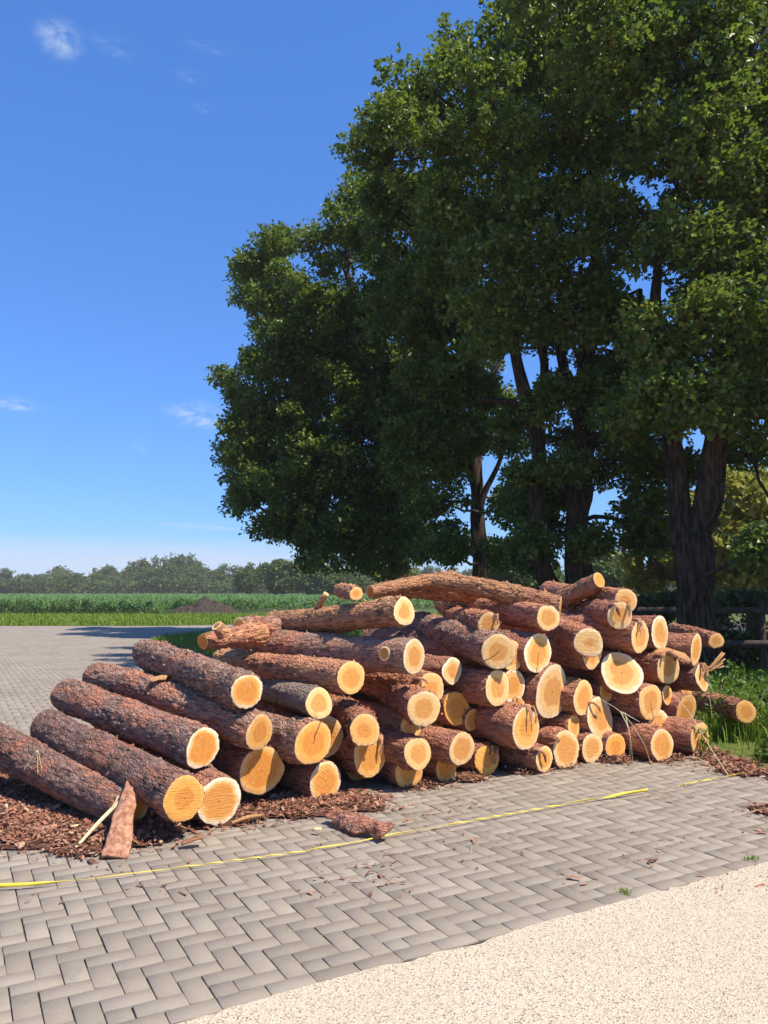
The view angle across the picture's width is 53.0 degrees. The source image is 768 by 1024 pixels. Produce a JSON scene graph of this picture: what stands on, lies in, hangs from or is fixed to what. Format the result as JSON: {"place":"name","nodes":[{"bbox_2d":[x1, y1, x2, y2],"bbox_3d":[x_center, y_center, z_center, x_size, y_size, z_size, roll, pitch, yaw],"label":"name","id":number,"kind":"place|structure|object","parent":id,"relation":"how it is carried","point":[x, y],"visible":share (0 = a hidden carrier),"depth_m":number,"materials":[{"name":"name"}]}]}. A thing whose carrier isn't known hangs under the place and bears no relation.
{"place":"outdoors","nodes":[
{"label":"outdoors","id":0,"kind":"place"},
{"bbox_2d":[0,611,767,625],"bbox_3d":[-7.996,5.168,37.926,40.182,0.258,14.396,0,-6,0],"label":"verge grass","id":1,"kind":"structure","parent":0,"point":[106,618],"depth_m":35.38,"materials":[{"name":"green plant"}]},
{"bbox_2d":[0,623,767,1023],"bbox_3d":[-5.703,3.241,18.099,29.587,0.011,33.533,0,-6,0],"label":"pavement","id":2,"kind":"structure","parent":0,"point":[280,933],"depth_m":3.66,"materials":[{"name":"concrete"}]},
{"bbox_2d":[101,781,138,858],"bbox_3d":[-1.394,1.617,4.197,0.140,0.394,0.582,1,-6,-6],"label":"bark slab","id":3,"kind":"object","parent":2,"relation":"on","point":[119,840],"depth_m":4.06,"materials":[{"name":"brown wood"}]},
{"bbox_2d":[210,738,284,795],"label":"pine log","id":4,"kind":"object","parent":2,"relation":"on","point":[259,772],"visible":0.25,"depth_m":4.86,"materials":[{"name":"brown wood"}]},
{"bbox_2d":[82,662,272,751],"bbox_3d":[-1.538,1.308,5.452,2.114,0.300,0.298,2,-3,43],"label":"pine log","id":5,"kind":"object","parent":4,"relation":"on","point":[250,729],"visible":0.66,"depth_m":5.13,"materials":[{"name":"brown wood"}]},
{"bbox_2d":[132,639,262,709],"bbox_3d":[-1.363,1.114,5.445,0.278,0.287,1.766,5,-4,-37],"label":"pine log","id":6,"kind":"object","parent":5,"relation":"on","point":[220,682],"visible":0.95,"depth_m":5.12,"materials":[{"name":"brown wood"}]},
{"bbox_2d":[275,759,340,798],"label":"pine log","id":7,"kind":"object","parent":2,"relation":"on","point":[323,776],"visible":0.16,"depth_m":5.01,"materials":[{"name":"brown wood"}]},
{"bbox_2d":[260,710,331,765],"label":"pine log","id":8,"kind":"object","parent":7,"relation":"on","point":[298,740],"visible":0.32,"depth_m":4.87,"materials":[{"name":"brown wood"}]},
{"bbox_2d":[260,677,331,718],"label":"pine log","id":9,"kind":"object","parent":8,"relation":"on","point":[311,700],"visible":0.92,"depth_m":5.10,"materials":[{"name":"brown wood"}]},
{"bbox_2d":[212,647,364,694],"bbox_3d":[-0.803,1.183,5.842,0.269,0.250,1.914,5,-7,-38],"label":"pine log","id":10,"kind":"object","parent":9,"relation":"on","point":[339,676],"visible":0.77,"depth_m":5.41,"materials":[{"name":"brown wood"}]},
{"bbox_2d":[197,620,269,649],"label":"pine log","id":11,"kind":"object","parent":10,"relation":"on","point":[220,636],"visible":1,"depth_m":5.88,"materials":[{"name":"brown wood"}]},
{"bbox_2d":[253,699,343,757],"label":"pine log","id":12,"kind":"object","parent":7,"relation":"on","point":[333,724],"visible":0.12,"depth_m":5.31,"materials":[{"name":"brown wood"}]},
{"bbox_2d":[0,788,647,887],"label":"plastic tape","id":13,"kind":"object","parent":2,"relation":"on","point":[2,885],"visible":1,"depth_m":3.99,"materials":[{"name":"yellow plastic"}]},
{"bbox_2d":[338,768,361,781],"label":"pine log","id":14,"kind":"object","parent":2,"relation":"on","point":[349,776],"visible":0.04,"depth_m":5.50,"materials":[{"name":"brown wood"}]},
{"bbox_2d":[324,727,385,778],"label":"pine log","id":15,"kind":"object","parent":14,"relation":"on","point":[349,756],"visible":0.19,"depth_m":5.25,"materials":[{"name":"brown wood"}]},
{"bbox_2d":[325,808,394,839],"bbox_3d":[-0.151,1.759,4.338,0.139,0.101,0.492,5,-8,-40],"label":"bark curl","id":16,"kind":"object","parent":2,"relation":"on","point":[352,823],"visible":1,"depth_m":4.30,"materials":[{"name":"brown wood"}]},
{"bbox_2d":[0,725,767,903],"bbox_3d":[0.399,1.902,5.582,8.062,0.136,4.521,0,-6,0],"label":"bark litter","id":17,"kind":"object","parent":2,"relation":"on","point":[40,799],"visible":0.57,"depth_m":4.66,"materials":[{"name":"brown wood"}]},
{"bbox_2d":[0,751,767,857],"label":"litter bed","id":18,"kind":"object","parent":2,"relation":"on","point":[194,824],"visible":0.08,"depth_m":4.66,"materials":[{"name":"bark"},{"name":"wood chips"}]},
{"bbox_2d":[0,722,148,823],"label":"pine log","id":19,"kind":"object","parent":18,"relation":"on","point":[62,778],"visible":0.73,"depth_m":4.67,"materials":[{"name":"brown wood"}]},
{"bbox_2d":[30,709,204,823],"bbox_3d":[-1.715,1.525,4.755,1.763,0.298,0.320,2,-3,43],"label":"pine log","id":20,"kind":"object","parent":19,"relation":"on","point":[166,791],"visible":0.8,"depth_m":4.46,"materials":[{"name":"brown wood"}]},
{"bbox_2d":[94,727,240,825],"bbox_3d":[-1.518,1.700,5.140,0.336,0.360,1.815,5,-4,-39],"label":"pine log","id":21,"kind":"object","parent":18,"relation":"on","point":[222,799],"visible":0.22,"depth_m":4.47,"materials":[{"name":"brown wood"}]},
{"bbox_2d":[50,679,219,768],"bbox_3d":[-1.708,1.386,5.165,1.759,0.293,0.304,2,-3,42],"label":"pine log","id":22,"kind":"object","parent":21,"relation":"on","point":[186,742],"visible":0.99,"depth_m":4.91,"materials":[{"name":"brown wood"}]},
{"bbox_2d":[373,764,422,787],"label":"pine log","id":23,"kind":"object","parent":2,"relation":"on","point":[392,774],"visible":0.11,"depth_m":5.34,"materials":[{"name":"brown wood"}]},
{"bbox_2d":[332,716,431,770],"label":"pine log","id":24,"kind":"object","parent":23,"relation":"on","point":[409,751],"visible":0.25,"depth_m":5.23,"materials":[{"name":"brown wood"}]},
{"bbox_2d":[423,759,456,780],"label":"pine log","id":25,"kind":"object","parent":2,"relation":"on","point":[439,770],"visible":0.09,"depth_m":5.51,"materials":[{"name":"brown wood"}]},
{"bbox_2d":[431,722,441,726],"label":"pine log","id":26,"kind":"object","parent":25,"relation":"on","point":[435,724],"visible":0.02,"depth_m":6.05,"materials":[{"name":"brown wood"}]},
{"bbox_2d":[328,688,469,725],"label":"pine log","id":27,"kind":"object","parent":26,"relation":"on","point":[454,704],"visible":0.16,"depth_m":5.80,"materials":[{"name":"brown wood"}]},
{"bbox_2d":[421,654,461,685],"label":"pine log","id":28,"kind":"object","parent":27,"relation":"on","point":[447,669],"visible":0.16,"depth_m":5.81,"materials":[{"name":"brown wood"}]},
{"bbox_2d":[438,705,476,731],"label":"pine log","id":29,"kind":"object","parent":26,"relation":"on","point":[468,717],"visible":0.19,"depth_m":5.83,"materials":[{"name":"brown wood"}]},
{"bbox_2d":[443,667,508,706],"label":"pine log","id":30,"kind":"object","parent":29,"relation":"on","point":[469,685],"visible":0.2,"depth_m":5.74,"materials":[{"name":"brown wood"}]},
{"bbox_2d":[407,610,515,668],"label":"pine log","id":31,"kind":"object","parent":30,"relation":"on","point":[488,648],"visible":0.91,"depth_m":5.94,"materials":[{"name":"brown wood"}]},
{"bbox_2d":[419,725,474,767],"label":"pine log","id":32,"kind":"object","parent":25,"relation":"on","point":[452,747],"visible":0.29,"depth_m":5.43,"materials":[{"name":"brown wood"}]},
{"bbox_2d":[458,739,498,775],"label":"pine log","id":33,"kind":"object","parent":2,"relation":"on","point":[484,758],"visible":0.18,"depth_m":5.68,"materials":[{"name":"brown wood"}]},
{"bbox_2d":[442,701,538,750],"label":"pine log","id":34,"kind":"object","parent":33,"relation":"on","point":[512,725],"visible":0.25,"depth_m":5.69,"materials":[{"name":"brown wood"}]},
{"bbox_2d":[461,665,524,701],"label":"pine log","id":35,"kind":"object","parent":34,"relation":"on","point":[516,683],"visible":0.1,"depth_m":5.97,"materials":[{"name":"brown wood"}]},
{"bbox_2d":[417,637,519,671],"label":"pine log","id":36,"kind":"object","parent":35,"relation":"on","point":[431,647],"visible":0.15,"depth_m":6.41,"materials":[{"name":"brown wood"}]},
{"bbox_2d":[491,743,552,772],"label":"pine log","id":37,"kind":"object","parent":2,"relation":"on","point":[537,757],"visible":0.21,"depth_m":5.80,"materials":[{"name":"brown wood"}]},
{"bbox_2d":[536,724,579,768],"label":"pine log","id":38,"kind":"object","parent":2,"relation":"on","point":[561,743],"visible":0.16,"depth_m":5.93,"materials":[{"name":"brown wood"}]},
{"bbox_2d":[577,730,603,762],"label":"pine log","id":39,"kind":"object","parent":2,"relation":"on","point":[591,750],"visible":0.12,"depth_m":6.13,"materials":[{"name":"brown wood"}]},
{"bbox_2d":[544,713,579,737],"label":"pine log","id":40,"kind":"object","parent":39,"relation":"on","point":[569,722],"visible":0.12,"depth_m":6.16,"materials":[{"name":"brown wood"}]},
{"bbox_2d":[521,662,565,719],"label":"pine log","id":41,"kind":"object","parent":40,"relation":"on","point":[549,679],"visible":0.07,"depth_m":6.06,"materials":[{"name":"brown wood"}]},
{"bbox_2d":[362,626,551,673],"bbox_3d":[0.546,1.175,6.817,0.368,0.368,2.046,5,-8,-41],"label":"pine log","id":42,"kind":"object","parent":41,"relation":"on","point":[534,651],"visible":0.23,"depth_m":6.09,"materials":[{"name":"brown wood"}]},
{"bbox_2d":[443,605,500,630],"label":"pine log","id":43,"kind":"object","parent":42,"relation":"on","point":[478,619],"visible":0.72,"depth_m":6.05,"materials":[{"name":"brown wood"}]},
{"bbox_2d":[434,598,559,630],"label":"pine log","id":44,"kind":"object","parent":42,"relation":"on","point":[538,616],"visible":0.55,"depth_m":6.27,"materials":[{"name":"brown wood"}]},
{"bbox_2d":[398,589,479,603],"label":"pine log","id":45,"kind":"object","parent":44,"relation":"on","point":[438,595],"visible":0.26,"depth_m":7.04,"materials":[{"name":"brown wood"}]},
{"bbox_2d":[366,569,458,599],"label":"pine log","id":46,"kind":"object","parent":45,"relation":"on","point":[420,582],"visible":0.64,"depth_m":6.68,"materials":[{"name":"brown wood"}]},
{"bbox_2d":[431,570,561,616],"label":"pine log","id":47,"kind":"object","parent":44,"relation":"on","point":[496,591],"visible":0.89,"depth_m":6.46,"materials":[{"name":"brown wood"}]},
{"bbox_2d":[535,676,592,716],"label":"pine log","id":48,"kind":"object","parent":40,"relation":"on","point":[577,694],"visible":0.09,"depth_m":6.17,"materials":[{"name":"brown wood"}]},
{"bbox_2d":[527,631,601,670],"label":"pine log","id":49,"kind":"object","parent":48,"relation":"on","point":[561,655],"visible":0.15,"depth_m":6.44,"materials":[{"name":"brown wood"}]},
{"bbox_2d":[534,618,602,657],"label":"pine log","id":50,"kind":"object","parent":49,"relation":"on","point":[586,640],"visible":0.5,"depth_m":6.17,"materials":[{"name":"brown wood"}]},
{"bbox_2d":[588,726,625,758],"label":"pine log","id":51,"kind":"object","parent":2,"relation":"on","point":[614,743],"visible":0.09,"depth_m":6.23,"materials":[{"name":"brown wood"}]},
{"bbox_2d":[574,694,612,739],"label":"pine log","id":52,"kind":"object","parent":51,"relation":"on","point":[596,718],"visible":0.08,"depth_m":6.27,"materials":[{"name":"brown wood"}]},
{"bbox_2d":[565,675,612,702],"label":"pine log","id":53,"kind":"object","parent":52,"relation":"on","point":[598,689],"visible":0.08,"depth_m":6.48,"materials":[{"name":"brown wood"}]},
{"bbox_2d":[612,714,673,761],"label":"pine log","id":54,"kind":"object","parent":2,"relation":"on","point":[657,740],"visible":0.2,"depth_m":6.21,"materials":[{"name":"brown wood"}]},
{"bbox_2d":[565,672,661,720],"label":"pine log","id":55,"kind":"object","parent":54,"relation":"on","point":[645,701],"visible":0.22,"depth_m":6.40,"materials":[{"name":"brown wood"}]},
{"bbox_2d":[562,650,643,695],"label":"pine log","id":56,"kind":"object","parent":55,"relation":"on","point":[618,672],"visible":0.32,"depth_m":6.41,"materials":[{"name":"brown wood"}]},
{"bbox_2d":[499,612,648,653],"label":"pine log","id":57,"kind":"object","parent":56,"relation":"on","point":[633,637],"visible":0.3,"depth_m":6.52,"materials":[{"name":"brown wood"}]},
{"bbox_2d":[539,580,636,610],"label":"pine log","id":58,"kind":"object","parent":57,"relation":"on","point":[624,595],"visible":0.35,"depth_m":6.72,"materials":[{"name":"brown wood"}]},
{"bbox_2d":[555,572,604,608],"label":"pine log","id":59,"kind":"object","parent":58,"relation":"on","point":[582,589],"visible":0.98,"depth_m":6.98,"materials":[{"name":"brown wood"}]},
{"bbox_2d":[602,647,691,684],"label":"pine log","id":60,"kind":"object","parent":56,"relation":"on","point":[660,665],"visible":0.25,"depth_m":6.64,"materials":[{"name":"brown wood"}]},
{"bbox_2d":[632,614,667,649],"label":"pine log","id":61,"kind":"object","parent":60,"relation":"on","point":[656,625],"visible":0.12,"depth_m":6.78,"materials":[{"name":"brown wood"}]},
{"bbox_2d":[561,598,631,629],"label":"pine log","id":62,"kind":"object","parent":61,"relation":"on","point":[616,614],"visible":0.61,"depth_m":6.45,"materials":[{"name":"brown wood"}]},
{"bbox_2d":[0,604,767,622],"bbox_3d":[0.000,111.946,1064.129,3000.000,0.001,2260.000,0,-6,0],"label":"ground","id":63,"kind":"structure","parent":0,"point":[430,608],"depth_m":57.75,"materials":[{"name":"brown soil"}]},
{"bbox_2d":[138,567,167,592],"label":"tree","id":64,"kind":"object","parent":63,"relation":"on","point":[155,573],"visible":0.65,"depth_m":197.08,"materials":[{"name":"green plant"}]},
{"bbox_2d":[156,552,195,577],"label":"tree","id":65,"kind":"object","parent":63,"relation":"on","point":[175,560],"visible":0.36,"depth_m":220.50,"materials":[{"name":"green plant"}]},
{"bbox_2d":[169,596,239,614],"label":"soil heap","id":66,"kind":"object","parent":63,"relation":"on","point":[205,604],"visible":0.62,"depth_m":46.83,"materials":[{"name":"soil"}]},
{"bbox_2d":[229,566,263,593],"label":"round tree","id":67,"kind":"object","parent":63,"relation":"on","point":[245,581],"visible":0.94,"depth_m":132.75,"materials":[{"name":"green plant"}]},
{"bbox_2d":[250,558,304,594],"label":"round tree","id":68,"kind":"object","parent":63,"relation":"on","point":[279,576],"visible":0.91,"depth_m":117.75,"materials":[{"name":"green plant"}]},
{"bbox_2d":[293,564,334,594],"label":"round tree","id":69,"kind":"object","parent":63,"relation":"on","point":[313,584],"visible":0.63,"depth_m":109.54,"materials":[{"name":"green plant"}]},
{"bbox_2d":[0,593,646,613],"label":"maize field","id":70,"kind":"structure","parent":63,"relation":"on","point":[82,602],"depth_m":49.91,"materials":[{"name":"green plant"}]},
{"bbox_2d":[324,568,372,594],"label":"round tree","id":71,"kind":"object","parent":63,"relation":"on","point":[352,579],"visible":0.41,"depth_m":98.64,"materials":[{"name":"green plant"}]},
{"bbox_2d":[0,572,765,594],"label":"scrub","id":72,"kind":"object","parent":63,"relation":"on","point":[35,585],"visible":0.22,"depth_m":196.10,"materials":[{"name":"green plant"}]},
{"bbox_2d":[488,563,564,587],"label":"round tree","id":73,"kind":"object","parent":63,"relation":"on","point":[512,578],"visible":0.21,"depth_m":48.71,"materials":[{"name":"green plant"}]},
{"bbox_2d":[564,546,631,590],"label":"round tree","id":74,"kind":"object","parent":63,"relation":"on","point":[608,568],"visible":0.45,"depth_m":58.10,"materials":[{"name":"green plant"}]},
{"bbox_2d":[0,0,767,578],"label":"sky","id":75,"kind":"structure","parent":0,"point":[142,142],"materials":[{"name":"blue"}]},
{"bbox_2d":[151,629,767,769],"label":"lawn","id":76,"kind":"structure","parent":0,"point":[732,747],"depth_m":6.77,"materials":[{"name":"green plant"}]},
{"bbox_2d":[203,165,439,600],"bbox_3d":[-1.696,-3.902,23.701,8.305,15.657,7.426,0,-6,0],"label":"oak tree","id":77,"kind":"object","parent":76,"relation":"on","point":[291,461],"visible":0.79,"depth_m":21.45,"materials":[{"name":"green plant"}]},
{"bbox_2d":[350,166,531,578],"bbox_3d":[1.684,-3.272,19.404,5.139,13.459,6.504,0,-6,0],"label":"oak tree","id":78,"kind":"object","parent":76,"relation":"on","point":[454,442],"visible":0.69,"depth_m":17.62,"materials":[{"name":"green plant"}]},
{"bbox_2d":[328,0,693,586],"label":"oak tree","id":79,"kind":"object","parent":76,"relation":"on","point":[520,140],"visible":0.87,"depth_m":12.68,"materials":[{"name":"green plant"}]},
{"bbox_2d":[487,0,767,677],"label":"oak tree","id":80,"kind":"object","parent":76,"relation":"on","point":[718,84],"visible":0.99,"depth_m":10.22,"materials":[{"name":"green plant"}]},
{"bbox_2d":[515,583,767,669],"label":"hedge","id":81,"kind":"object","parent":76,"relation":"on","point":[732,597],"visible":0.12,"depth_m":13.57,"materials":[{"name":"green plant"}]},
{"bbox_2d":[612,529,675,595],"bbox_3d":[9.318,2.007,26.965,2.982,4.484,2.541,0,-6,0],"label":"round tree","id":82,"kind":"object","parent":76,"relation":"on","point":[638,578],"visible":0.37,"depth_m":26.60,"materials":[{"name":"green plant"}]},
{"bbox_2d":[648,716,709,754],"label":"pine log","id":83,"kind":"object","parent":76,"relation":"on","point":[679,729],"visible":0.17,"depth_m":6.36,"materials":[{"name":"brown wood"}]},
{"bbox_2d":[661,691,696,718],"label":"pine log","id":84,"kind":"object","parent":83,"relation":"on","point":[675,707],"visible":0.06,"depth_m":6.66,"materials":[{"name":"brown wood"}]},
{"bbox_2d":[632,600,767,671],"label":"rail fence","id":85,"kind":"object","parent":76,"relation":"on","point":[760,609],"visible":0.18,"depth_m":12.41,"materials":[{"name":"brown wood"}]},
{"bbox_2d":[650,463,767,633],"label":"round tree","id":86,"kind":"object","parent":76,"relation":"on","point":[745,500],"visible":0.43,"depth_m":23.77,"materials":[{"name":"green plant"}]},
{"bbox_2d":[692,691,756,724],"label":"pine log","id":87,"kind":"object","parent":76,"relation":"on","point":[743,711],"visible":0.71,"depth_m":7.04,"materials":[{"name":"brown wood"}]},
{"bbox_2d":[686,656,767,760],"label":"weeds","id":88,"kind":"object","parent":76,"relation":"on","point":[745,692],"visible":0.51,"depth_m":7.69,"materials":[{"name":"green plant"}]},
{"bbox_2d":[178,861,767,1023],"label":"concrete slab","id":89,"kind":"structure","parent":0,"point":[691,953],"depth_m":2.71,"materials":[{"name":"beige concrete"}]},
{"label":"pine log","id":90,"kind":"object","parent":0,"visible":0},
{"bbox_2d":[329,693,421,735],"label":"pine log","id":91,"kind":"object","parent":90,"relation":"on","point":[387,717],"visible":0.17,"depth_m":5.63,"materials":[{"name":"brown wood"}]},
{"bbox_2d":[331,694,380,746],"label":"pine log","id":92,"kind":"object","parent":91,"relation":"on","point":[358,722],"visible":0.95,"depth_m":5.06,"materials":[{"name":"brown wood"}]},
{"bbox_2d":[365,683,440,727],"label":"pine log","id":93,"kind":"object","parent":91,"relation":"on","point":[414,705],"visible":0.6,"depth_m":5.26,"materials":[{"name":"brown wood"}]},
{"bbox_2d":[358,669,443,700],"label":"pine log","id":94,"kind":"object","parent":93,"relation":"on","point":[376,684],"visible":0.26,"depth_m":5.69,"materials":[{"name":"brown wood"}]},
{"bbox_2d":[229,629,424,675],"bbox_3d":[-0.551,1.080,6.121,0.317,0.298,2.224,6,-8,-43],"label":"pine log","id":95,"kind":"object","parent":94,"relation":"on","point":[399,655],"visible":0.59,"depth_m":5.64,"materials":[{"name":"brown wood"}]},
{"bbox_2d":[232,615,284,633],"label":"pine log","id":96,"kind":"object","parent":95,"relation":"on","point":[273,623],"visible":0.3,"depth_m":6.38,"materials":[{"name":"brown wood"}]},
{"bbox_2d":[266,592,414,634],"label":"pine log","id":97,"kind":"object","parent":95,"relation":"on","point":[390,612],"visible":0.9,"depth_m":5.84,"materials":[{"name":"brown wood"}]},
{"bbox_2d":[333,583,363,601],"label":"pine log","id":98,"kind":"object","parent":97,"relation":"on","point":[353,592],"visible":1,"depth_m":5.95,"materials":[{"name":"brown wood"}]},
{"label":"pine log","id":99,"kind":"object","parent":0,"visible":0},
{"bbox_2d":[671,689,691,693],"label":"pine log","id":100,"kind":"object","parent":99,"relation":"on","point":[683,691],"visible":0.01,"depth_m":7.11,"materials":[{"name":"brown wood"}]},
{"bbox_2d":[655,652,724,692],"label":"pine log","id":101,"kind":"object","parent":100,"relation":"on","point":[694,678],"visible":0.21,"depth_m":6.85,"materials":[{"name":"brown wood"}]},
{"bbox_2d":[665,632,701,666],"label":"pine log","id":102,"kind":"object","parent":101,"relation":"on","point":[689,644],"visible":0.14,"depth_m":6.87,"materials":[{"name":"brown wood"}]},
{"bbox_2d":[667,623,723,647],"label":"pine log","id":103,"kind":"object","parent":101,"relation":"on","point":[711,639],"visible":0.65,"depth_m":7.36,"materials":[{"name":"brown wood"}]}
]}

